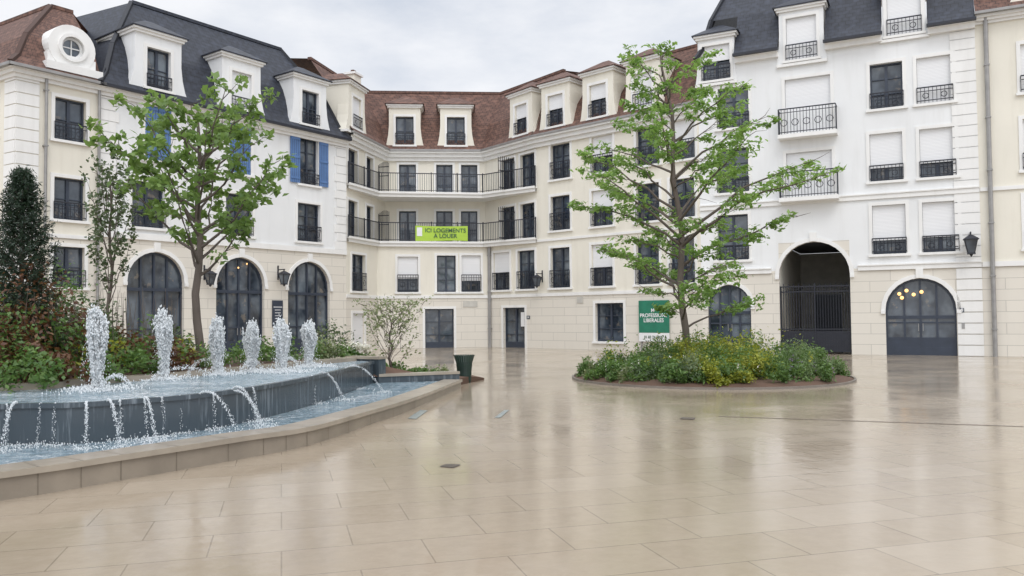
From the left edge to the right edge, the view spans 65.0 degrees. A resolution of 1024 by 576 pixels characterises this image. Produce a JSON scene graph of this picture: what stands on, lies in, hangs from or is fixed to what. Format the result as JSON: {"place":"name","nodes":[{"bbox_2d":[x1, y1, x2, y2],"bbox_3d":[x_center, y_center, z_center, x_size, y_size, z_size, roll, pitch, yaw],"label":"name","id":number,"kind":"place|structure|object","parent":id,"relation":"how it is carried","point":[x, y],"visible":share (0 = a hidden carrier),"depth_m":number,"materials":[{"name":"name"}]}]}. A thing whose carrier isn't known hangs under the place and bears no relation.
{"place":"outdoors","nodes":[
{"label":"outdoors","id":0,"kind":"place"},
{"bbox_2d":[99,95,345,351],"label":"walls","id":1,"kind":"structure","parent":0,"point":[275,223],"depth_m":36.17,"materials":[{"name":"paint"}]},
{"bbox_2d":[100,95,346,249],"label":"quoins","id":2,"kind":"object","parent":1,"relation":"attached to","point":[108,116],"visible":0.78,"depth_m":39.61,"materials":[{"name":"stone"}]},
{"bbox_2d":[100,231,346,254],"bbox_3d":[-11.883,-1.913,35.150,0.080,0.240,12.231,-2,-3,36],"label":"string course","id":3,"kind":"object","parent":1,"relation":"attached to","point":[153,237],"visible":0.63,"depth_m":35.64,"materials":[{"name":"stone"}]},
{"bbox_2d":[128,42,322,242],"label":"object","id":4,"kind":"object","parent":1,"relation":"attached to","point":[146,45],"visible":0.61,"depth_m":35.24,"materials":[{"name":"paint"}]},
{"bbox_2d":[127,85,323,244],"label":"sills","id":5,"kind":"structure","parent":1,"relation":"attached to","point":[249,176],"depth_m":35.38,"materials":[{"name":"stone"}]},
{"bbox_2d":[132,72,321,241],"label":"railings","id":6,"kind":"object","parent":5,"relation":"on","point":[302,175],"visible":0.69,"depth_m":35.57,"materials":[{"name":"metal"}]},
{"bbox_2d":[102,86,349,147],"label":"cornice","id":7,"kind":"structure","parent":1,"relation":"attached to","point":[107,91],"depth_m":36.40,"materials":[{"name":"paint"}]},
{"bbox_2d":[76,3,347,137],"bbox_3d":[-15.352,-9.942,37.822,8.980,4.977,12.431,-2,-3,36],"label":"roof slate","id":8,"kind":"object","parent":7,"relation":"on","point":[195,66],"visible":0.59,"depth_m":34.93,"materials":[{"name":"tile"}]},
{"bbox_2d":[133,0,280,49],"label":"ridge cap","id":9,"kind":"object","parent":8,"relation":"on","point":[202,24],"visible":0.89,"depth_m":36.57,"materials":[{"name":"metal"}]},
{"bbox_2d":[121,31,325,129],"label":"dormer walls","id":10,"kind":"structure","parent":8,"relation":"attached to","point":[133,42],"depth_m":34.61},
{"bbox_2d":[96,24,330,86],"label":"dormer cornice","id":11,"kind":"structure","parent":10,"relation":"on","point":[141,29],"depth_m":34.57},
{"bbox_2d":[133,21,329,80],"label":"dormer roof","id":12,"kind":"structure","parent":11,"relation":"on","point":[163,29],"depth_m":35.18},
{"bbox_2d":[128,56,329,130],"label":"dormer consoles","id":13,"kind":"object","parent":10,"relation":"attached to","point":[131,77],"visible":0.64,"depth_m":34.41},
{"bbox_2d":[98,0,351,138],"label":"hip caps","id":14,"kind":"object","parent":8,"relation":"attached to","point":[115,36],"visible":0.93,"depth_m":32.45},
{"bbox_2d":[100,81,351,140],"bbox_3d":[-11.742,-7.531,35.086,0.180,0.100,12.471,-2,-3,36],"label":"gutter","id":15,"kind":"object","parent":7,"relation":"on","point":[223,110],"visible":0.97,"depth_m":34.20,"materials":[{"name":"metal"}]},
{"bbox_2d":[127,48,327,354],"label":"window frames","id":16,"kind":"structure","parent":1,"relation":"in","point":[153,289],"depth_m":35.27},
{"bbox_2d":[126,50,325,340],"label":"glass panes","id":17,"kind":"object","parent":16,"relation":"in","point":[173,278],"visible":0.45,"depth_m":35.15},
{"bbox_2d":[123,248,332,288],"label":"arch trim","id":18,"kind":"structure","parent":1,"relation":"attached to","point":[181,265],"depth_m":34.48,"materials":[{"name":"stone"}]},
{"bbox_2d":[142,47,319,241],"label":"reveals","id":19,"kind":"object","parent":1,"relation":"attached to","point":[169,70],"visible":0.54,"depth_m":38.64,"materials":[{"name":"white paint"}]},
{"bbox_2d":[145,107,328,187],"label":"shutters","id":20,"kind":"object","parent":19,"relation":"attached to","point":[323,161],"visible":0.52,"depth_m":37.52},
{"bbox_2d":[151,252,329,343],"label":"reveals","id":21,"kind":"object","parent":1,"relation":"attached to","point":[255,265],"visible":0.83,"depth_m":36.13,"materials":[{"name":"stone"}]},
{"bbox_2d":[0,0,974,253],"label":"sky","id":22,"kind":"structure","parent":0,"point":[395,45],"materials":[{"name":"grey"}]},
{"bbox_2d":[0,347,1023,575],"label":"paved plaza","id":23,"kind":"structure","parent":0,"point":[559,471],"depth_m":7.58,"materials":[{"name":"stone"}]},
{"bbox_2d":[0,233,95,332],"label":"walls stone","id":24,"kind":"object","parent":23,"relation":"on","point":[91,271],"visible":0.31,"depth_m":29.84,"materials":[{"name":"stone"}]},
{"bbox_2d":[0,79,97,235],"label":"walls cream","id":25,"kind":"object","parent":24,"relation":"on","point":[66,158],"visible":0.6,"depth_m":29.17,"materials":[{"name":"paint"}]},
{"bbox_2d":[3,77,39,289],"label":"quoins","id":26,"kind":"object","parent":25,"relation":"attached to","point":[13,121],"visible":0.36,"depth_m":28.24,"materials":[{"name":"stone"}]},
{"bbox_2d":[0,65,104,94],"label":"cornice","id":27,"kind":"structure","parent":25,"relation":"attached to","point":[9,71],"depth_m":28.79,"materials":[{"name":"paint"}]},
{"bbox_2d":[0,8,98,79],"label":"roof tile","id":28,"kind":"object","parent":27,"relation":"on","point":[32,54],"visible":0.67,"depth_m":29.80,"materials":[{"name":"tile"}]},
{"bbox_2d":[7,4,52,60],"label":"hip caps","id":29,"kind":"object","parent":28,"relation":"attached to","point":[32,26],"visible":1,"depth_m":28.95,"materials":[{"name":"ceramic"}]},
{"bbox_2d":[42,25,94,68],"bbox_3d":[-17.025,-8.816,30.216,2.050,1.680,1.680,-2,-3,36],"label":"round dormer","id":30,"kind":"object","parent":28,"relation":"on","point":[50,38],"visible":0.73,"depth_m":29.42,"materials":[{"name":"paint"}]},
{"bbox_2d":[43,50,102,78],"bbox_3d":[-16.509,-8.184,29.816,1.320,0.700,2.000,-2,-3,36],"label":"round dormer base","id":31,"kind":"object","parent":28,"relation":"on","point":[50,61],"visible":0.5,"depth_m":29.30,"materials":[{"name":"paint"}]},
{"bbox_2d":[0,60,106,85],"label":"gutter","id":32,"kind":"object","parent":27,"relation":"on","point":[5,63],"visible":1,"depth_m":28.58,"materials":[{"name":"metal"}]},
{"bbox_2d":[49,92,89,287],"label":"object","id":33,"kind":"object","parent":25,"relation":"attached to","point":[52,174],"visible":0.81,"depth_m":29.40,"materials":[{"name":"paint"}]},
{"bbox_2d":[42,78,101,307],"bbox_3d":[-16.093,-2.402,29.375,0.185,10.482,2.019,-2,-3,36],"label":"downpipe","id":34,"kind":"object","parent":25,"relation":"attached to","point":[46,145],"visible":0.59,"depth_m":28.73,"materials":[{"name":"metal"}]},
{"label":"reveals","id":35,"kind":"object","parent":25,"relation":"attached to","visible":0},
{"bbox_2d":[53,100,80,284],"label":"glass panes","id":36,"kind":"object","parent":35,"relation":"attached to","point":[74,187],"visible":0.48,"depth_m":29.60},
{"bbox_2d":[53,98,83,287],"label":"window frames","id":37,"kind":"structure","parent":35,"relation":"attached to","point":[67,120],"depth_m":29.62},
{"bbox_2d":[53,121,86,286],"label":"railings","id":38,"kind":"object","parent":35,"relation":"on","point":[70,203],"visible":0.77,"depth_m":29.40,"materials":[{"name":"metal"}]},
{"bbox_2d":[0,301,461,500],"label":"fountain","id":39,"kind":"object","parent":23,"relation":"on","point":[63,436],"visible":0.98,"depth_m":10.90,"materials":[{"name":"grey stone"}]},
{"bbox_2d":[0,255,483,393],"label":"planting bed","id":40,"kind":"object","parent":23,"relation":"on","point":[24,360],"visible":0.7,"depth_m":13.46,"materials":[{"name":"green plant"}]},
{"bbox_2d":[0,165,81,353],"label":"conifer tree","id":41,"kind":"object","parent":40,"relation":"on","point":[22,197],"visible":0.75,"depth_m":13.11,"materials":[{"name":"green plant"}]},
{"bbox_2d":[78,149,137,329],"bbox_3d":[-8.762,-0.639,17.470,1.272,4.788,1.307,-1,-2,0],"label":"hornbeam tree","id":42,"kind":"object","parent":40,"relation":"on","point":[121,210],"visible":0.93,"depth_m":17.48,"materials":[{"name":"green plant"}]},
{"bbox_2d":[79,71,298,366],"bbox_3d":[-6.190,-1.237,15.924,3.902,5.834,3.191,-1,-2,0],"label":"maple tree","id":43,"kind":"object","parent":40,"relation":"on","point":[199,177],"visible":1,"depth_m":15.76,"materials":[{"name":"green plant"}]},
{"bbox_2d":[352,294,433,367],"bbox_3d":[-2.944,1.167,20.092,1.994,2.075,1.629,-1,-2,0],"label":"juneberry shrub","id":44,"kind":"object","parent":40,"relation":"on","point":[391,321],"visible":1,"depth_m":20.06,"materials":[{"name":"green plant"}]},
{"bbox_2d":[346,298,487,350],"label":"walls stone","id":45,"kind":"object","parent":23,"relation":"on","point":[471,326],"visible":0.77,"depth_m":43.35,"materials":[{"name":"stone"}]},
{"bbox_2d":[346,294,487,298],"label":"string course","id":46,"kind":"object","parent":45,"relation":"on","point":[418,296],"visible":1,"depth_m":43.32,"materials":[{"name":"stone"}]},
{"bbox_2d":[346,145,536,295],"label":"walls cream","id":47,"kind":"object","parent":45,"relation":"on","point":[380,271],"visible":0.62,"depth_m":43.84,"materials":[{"name":"paint"}]},
{"bbox_2d":[353,97,479,349],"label":"roller shutters","id":48,"kind":"object","parent":47,"relation":"attached to","point":[409,265],"visible":0.86,"depth_m":43.43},
{"bbox_2d":[346,182,536,246],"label":"balcony slab","id":49,"kind":"structure","parent":47,"relation":"on","point":[397,196],"depth_m":43.33,"materials":[{"name":"concrete"}]},
{"bbox_2d":[349,114,534,291],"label":"railings","id":50,"kind":"object","parent":49,"relation":"on","point":[377,234],"visible":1,"depth_m":43.11,"materials":[{"name":"metal"}]},
{"bbox_2d":[415,226,467,240],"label":"rental banner","id":51,"kind":"object","parent":50,"relation":"attached to","point":[441,233],"visible":1,"depth_m":43.45,"materials":[{"name":"green fabric"}]},
{"bbox_2d":[378,156,514,240],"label":"divider screens","id":52,"kind":"object","parent":49,"relation":"on","point":[386,175],"visible":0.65,"depth_m":43.10,"materials":[{"name":"metal"}]},
{"bbox_2d":[349,96,533,291],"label":"reveals","id":53,"kind":"object","parent":47,"relation":"attached to","point":[371,208],"visible":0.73,"depth_m":42.99,"materials":[{"name":"beige paint"}]},
{"bbox_2d":[347,92,536,347],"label":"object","id":54,"kind":"object","parent":23,"relation":"on","point":[435,210],"visible":0.72,"depth_m":43.56,"materials":[{"name":"paint"}]},
{"bbox_2d":[349,117,534,347],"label":"window frames","id":55,"kind":"structure","parent":23,"relation":"on","point":[438,344],"depth_m":43.85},
{"bbox_2d":[350,119,534,341],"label":"glass panes","id":56,"kind":"object","parent":23,"relation":"on","point":[432,324],"visible":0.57,"depth_m":43.96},
{"bbox_2d":[491,67,697,347],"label":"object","id":57,"kind":"object","parent":23,"relation":"on","point":[590,225],"visible":0.77,"depth_m":39.39,"materials":[{"name":"paint"}]},
{"bbox_2d":[496,99,693,347],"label":"window frames","id":58,"kind":"structure","parent":23,"relation":"on","point":[516,344],"depth_m":40.73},
{"bbox_2d":[497,98,693,341],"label":"glass panes","id":59,"kind":"object","parent":23,"relation":"on","point":[604,319],"visible":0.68,"depth_m":39.19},
{"bbox_2d":[491,292,701,350],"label":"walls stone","id":60,"kind":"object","parent":23,"relation":"on","point":[559,322],"visible":0.75,"depth_m":40.03,"materials":[{"name":"stone"}]},
{"bbox_2d":[491,104,701,294],"bbox_3d":[3.507,-3.856,39.762,12.979,8.288,0.001,-2,-3,43],"label":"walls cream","id":61,"kind":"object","parent":60,"relation":"on","point":[578,186],"visible":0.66,"depth_m":39.74,"materials":[{"name":"paint"}]},
{"bbox_2d":[349,103,696,161],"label":"cornice","id":62,"kind":"structure","parent":61,"relation":"attached to","point":[384,154],"depth_m":42.40,"materials":[{"name":"paint"}]},
{"bbox_2d":[326,83,471,145],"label":"dormer walls","id":63,"kind":"structure","parent":62,"relation":"on","point":[336,94],"depth_m":44.98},
{"bbox_2d":[329,79,473,113],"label":"dormer cornice","id":64,"kind":"structure","parent":63,"relation":"on","point":[361,88],"depth_m":44.95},
{"bbox_2d":[291,58,578,148],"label":"roof tile","id":65,"kind":"object","parent":62,"relation":"on","point":[490,120],"visible":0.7,"depth_m":45.72,"materials":[{"name":"tile"}]},
{"bbox_2d":[307,57,565,94],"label":"ridge cap","id":66,"kind":"object","parent":65,"relation":"on","point":[441,92],"visible":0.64,"depth_m":47.16,"materials":[{"name":"ceramic"}]},
{"bbox_2d":[351,130,529,150],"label":"gutter","id":67,"kind":"object","parent":62,"relation":"on","point":[389,149],"visible":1,"depth_m":44.53,"materials":[{"name":"metal"}]},
{"bbox_2d":[491,105,698,343],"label":"sills","id":68,"kind":"structure","parent":61,"relation":"attached to","point":[613,225],"depth_m":38.89,"materials":[{"name":"stone"}]},
{"bbox_2d":[492,91,694,289],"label":"railings","id":69,"kind":"object","parent":68,"relation":"on","point":[560,215],"visible":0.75,"depth_m":39.17,"materials":[{"name":"metal"}]},
{"bbox_2d":[491,225,701,297],"bbox_3d":[3.529,-1.118,39.625,12.929,2.946,0.060,-2,-3,43],"label":"string course","id":70,"kind":"object","parent":61,"relation":"attached to","point":[580,293],"visible":0.73,"depth_m":39.48,"materials":[{"name":"stone"}]},
{"bbox_2d":[639,300,669,350],"bbox_3d":[6.506,1.738,36.758,1.609,2.341,0.098,-2,-3,43],"label":"office sign","id":71,"kind":"object","parent":23,"relation":"on","point":[651,323],"visible":0.86,"depth_m":36.80,"materials":[{"name":"green metal"}]},
{"bbox_2d":[572,324,856,389],"bbox_3d":[5.190,1.796,21.267,7.200,1.709,7.240,-1,-2,0],"label":"planting bed","id":72,"kind":"object","parent":23,"relation":"on","point":[705,364],"visible":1,"depth_m":19.15,"materials":[{"name":"green plant"}]},
{"bbox_2d":[567,40,845,354],"bbox_3d":[4.748,-2.098,21.409,6.612,8.963,5.794,-1,-2,0],"label":"oak tree","id":73,"kind":"object","parent":72,"relation":"on","point":[679,251],"visible":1,"depth_m":21.09,"materials":[{"name":"green plant"}]},
{"bbox_2d":[780,250,801,352],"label":"passage side wall","id":74,"kind":"structure","parent":23,"relation":"on","point":[790,272],"depth_m":37.05,"materials":[{"name":"beige paint"}]},
{"bbox_2d":[780,282,851,352],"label":"gate bars","id":75,"kind":"object","parent":23,"relation":"on","point":[817,316],"visible":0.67,"depth_m":33.15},
{"bbox_2d":[782,331,849,350],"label":"gate panel","id":76,"kind":"structure","parent":75,"relation":"attached to","point":[821,339],"depth_m":33.04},
{"bbox_2d":[793,242,839,253],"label":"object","id":77,"kind":"object","parent":23,"relation":"on","point":[812,247],"visible":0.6,"depth_m":36.85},
{"bbox_2d":[800,253,849,330],"bbox_3d":[15.628,0.599,39.337,2.460,4.642,1.249,-1,-2,0],"label":"passage end","id":78,"kind":"object","parent":23,"relation":"on","point":[825,268],"visible":0.4,"depth_m":39.55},
{"bbox_2d":[816,294,841,330],"bbox_3d":[15.476,1.622,39.315,1.259,2.600,0.080,-2,-2,27],"label":"passage door","id":79,"kind":"structure","parent":78,"relation":"attached to","point":[830,312],"depth_m":39.27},
{"bbox_2d":[705,60,955,337],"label":"glass panes","id":80,"kind":"object","parent":23,"relation":"on","point":[928,307],"visible":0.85,"depth_m":32.10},
{"bbox_2d":[711,337,955,347],"bbox_3d":[12.891,2.220,33.046,9.378,0.400,0.058,-2,-2,27],"label":"door panel","id":81,"kind":"structure","parent":80,"relation":"attached to","point":[944,342],"depth_m":31.48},
{"bbox_2d":[703,8,957,355],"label":"window frames","id":82,"kind":"structure","parent":23,"relation":"on","point":[931,351],"depth_m":31.89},
{"bbox_2d":[702,6,958,258],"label":"reveals","id":83,"kind":"object","parent":82,"relation":"attached to","point":[825,75],"visible":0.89,"depth_m":33.39,"materials":[{"name":"white paint"}]},
{"bbox_2d":[703,0,957,240],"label":"roller shutters","id":84,"kind":"object","parent":83,"relation":"attached to","point":[938,217],"visible":0.9,"depth_m":32.11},
{"bbox_2d":[701,267,983,355],"bbox_3d":[13.063,0.973,32.774,10.640,3.470,0.001,-2,-2,27],"label":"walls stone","id":85,"kind":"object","parent":23,"relation":"on","point":[868,318],"visible":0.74,"depth_m":32.30,"materials":[{"name":"stone"}]},
{"bbox_2d":[704,238,960,309],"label":"arch trim","id":86,"kind":"structure","parent":85,"relation":"attached to","point":[851,270],"depth_m":32.50,"materials":[{"name":"stone"}]},
{"bbox_2d":[709,240,955,292],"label":"spandrels","id":87,"kind":"object","parent":86,"relation":"attached to","point":[844,245],"visible":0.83,"depth_m":32.59,"materials":[{"name":"stone"}]},
{"bbox_2d":[698,29,980,270],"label":"white walls","id":88,"kind":"structure","parent":85,"relation":"on","point":[841,220],"depth_m":32.75,"materials":[{"name":"paint"}]},
{"bbox_2d":[778,129,838,202],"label":"balcony slab","id":89,"kind":"structure","parent":88,"relation":"attached to","point":[810,134],"depth_m":32.91,"materials":[{"name":"stone"}]},
{"bbox_2d":[698,30,963,262],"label":"sills","id":90,"kind":"structure","parent":88,"relation":"attached to","point":[868,111],"depth_m":31.88,"materials":[{"name":"stone"}]},
{"bbox_2d":[699,0,961,260],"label":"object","id":91,"kind":"object","parent":90,"relation":"on","point":[868,133],"visible":0.85,"depth_m":32.32,"materials":[{"name":"paint"}]},
{"bbox_2d":[701,14,959,259],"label":"railings","id":92,"kind":"object","parent":90,"relation":"on","point":[832,127],"visible":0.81,"depth_m":32.45,"materials":[{"name":"metal"}]},
{"bbox_2d":[700,186,981,274],"bbox_3d":[13.011,-2.209,32.839,10.640,3.076,0.110,-2,-2,27],"label":"string course","id":93,"kind":"object","parent":88,"relation":"attached to","point":[929,192],"visible":0.84,"depth_m":31.85,"materials":[{"name":"stone"}]},
{"bbox_2d":[734,21,974,63],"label":"cornice","id":94,"kind":"structure","parent":88,"relation":"attached to","point":[955,27],"depth_m":32.43,"materials":[{"name":"paint"}]},
{"bbox_2d":[713,0,974,52],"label":"roof slate","id":95,"kind":"object","parent":94,"relation":"on","point":[755,23],"visible":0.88,"depth_m":33.47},
{"bbox_2d":[698,0,925,81],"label":"dormer walls","id":96,"kind":"structure","parent":95,"relation":"on","point":[821,18],"depth_m":33.79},
{"bbox_2d":[693,0,925,43],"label":"dormer cornice","id":97,"kind":"structure","parent":96,"relation":"on","point":[778,11],"depth_m":33.88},
{"bbox_2d":[695,33,929,88],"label":"dormer sill","id":98,"kind":"structure","parent":96,"relation":"attached to","point":[918,36],"depth_m":33.28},
{"bbox_2d":[732,16,975,56],"bbox_3d":[13.512,-10.095,32.427,9.075,0.100,0.170,-2,-2,27],"label":"gutter","id":99,"kind":"object","parent":94,"relation":"on","point":[967,19],"visible":1,"depth_m":32.20,"materials":[{"name":"metal"}]},
{"bbox_2d":[949,29,983,355],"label":"quoins","id":100,"kind":"object","parent":88,"relation":"attached to","point":[966,295],"visible":1,"depth_m":30.69,"materials":[{"name":"stone"}]},
{"bbox_2d":[983,17,997,356],"bbox_3d":[18.025,-3.842,30.274,0.190,12.830,0.230,-2,-2,27],"label":"downpipe","id":101,"kind":"object","parent":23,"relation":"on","point":[991,222],"visible":1,"depth_m":30.20,"materials":[{"name":"metal"}]},
{"bbox_2d":[982,266,1023,356],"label":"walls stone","id":102,"kind":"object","parent":23,"relation":"on","point":[1010,304],"visible":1,"depth_m":30.03,"materials":[{"name":"stone"}]},
{"bbox_2d":[975,18,1023,261],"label":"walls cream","id":103,"kind":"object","parent":102,"relation":"on","point":[1006,106],"visible":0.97,"depth_m":30.25,"materials":[{"name":"paint"}]},
{"bbox_2d":[974,8,1023,25],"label":"cornice","id":104,"kind":"structure","parent":103,"relation":"attached to","point":[1007,15],"depth_m":30.20,"materials":[{"name":"paint"}]},
{"bbox_2d":[1016,92,1023,250],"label":"sills","id":105,"kind":"structure","parent":103,"relation":"attached to","point":[1019,94],"depth_m":29.89,"materials":[{"name":"stone"}]},
{"bbox_2d":[1016,40,1023,248],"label":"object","id":106,"kind":"object","parent":105,"relation":"on","point":[1020,118],"visible":1,"depth_m":29.95,"materials":[{"name":"paint"}]},
{"bbox_2d":[493,71,693,289],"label":"reveals","id":107,"kind":"object","parent":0,"point":[592,195],"visible":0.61,"depth_m":39.53,"materials":[{"name":"paint"}]},
{"bbox_2d":[532,47,756,134],"bbox_3d":[6.972,-9.882,41.209,9.478,3.800,7.420,-2,-3,43],"label":"roof tile","id":108,"kind":"object","parent":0,"point":[687,83],"visible":0.2,"depth_m":37.80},
{"bbox_2d":[510,58,674,137],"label":"dormer walls","id":109,"kind":"structure","parent":108,"relation":"on","point":[617,82],"depth_m":40.21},
{"bbox_2d":[509,80,664,137],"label":"dormer consoles","id":110,"kind":"object","parent":109,"relation":"attached to","point":[573,105],"visible":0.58,"depth_m":40.23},
{"bbox_2d":[506,53,679,99],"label":"dormer cornice","id":111,"kind":"structure","parent":109,"relation":"on","point":[581,76],"depth_m":39.61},
{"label":"reveals","id":112,"kind":"object","parent":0,"visible":0},
{"bbox_2d":[495,72,693,272],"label":"roller shutters","id":113,"kind":"object","parent":112,"relation":"attached to","point":[502,259],"visible":0.73,"depth_m":39.17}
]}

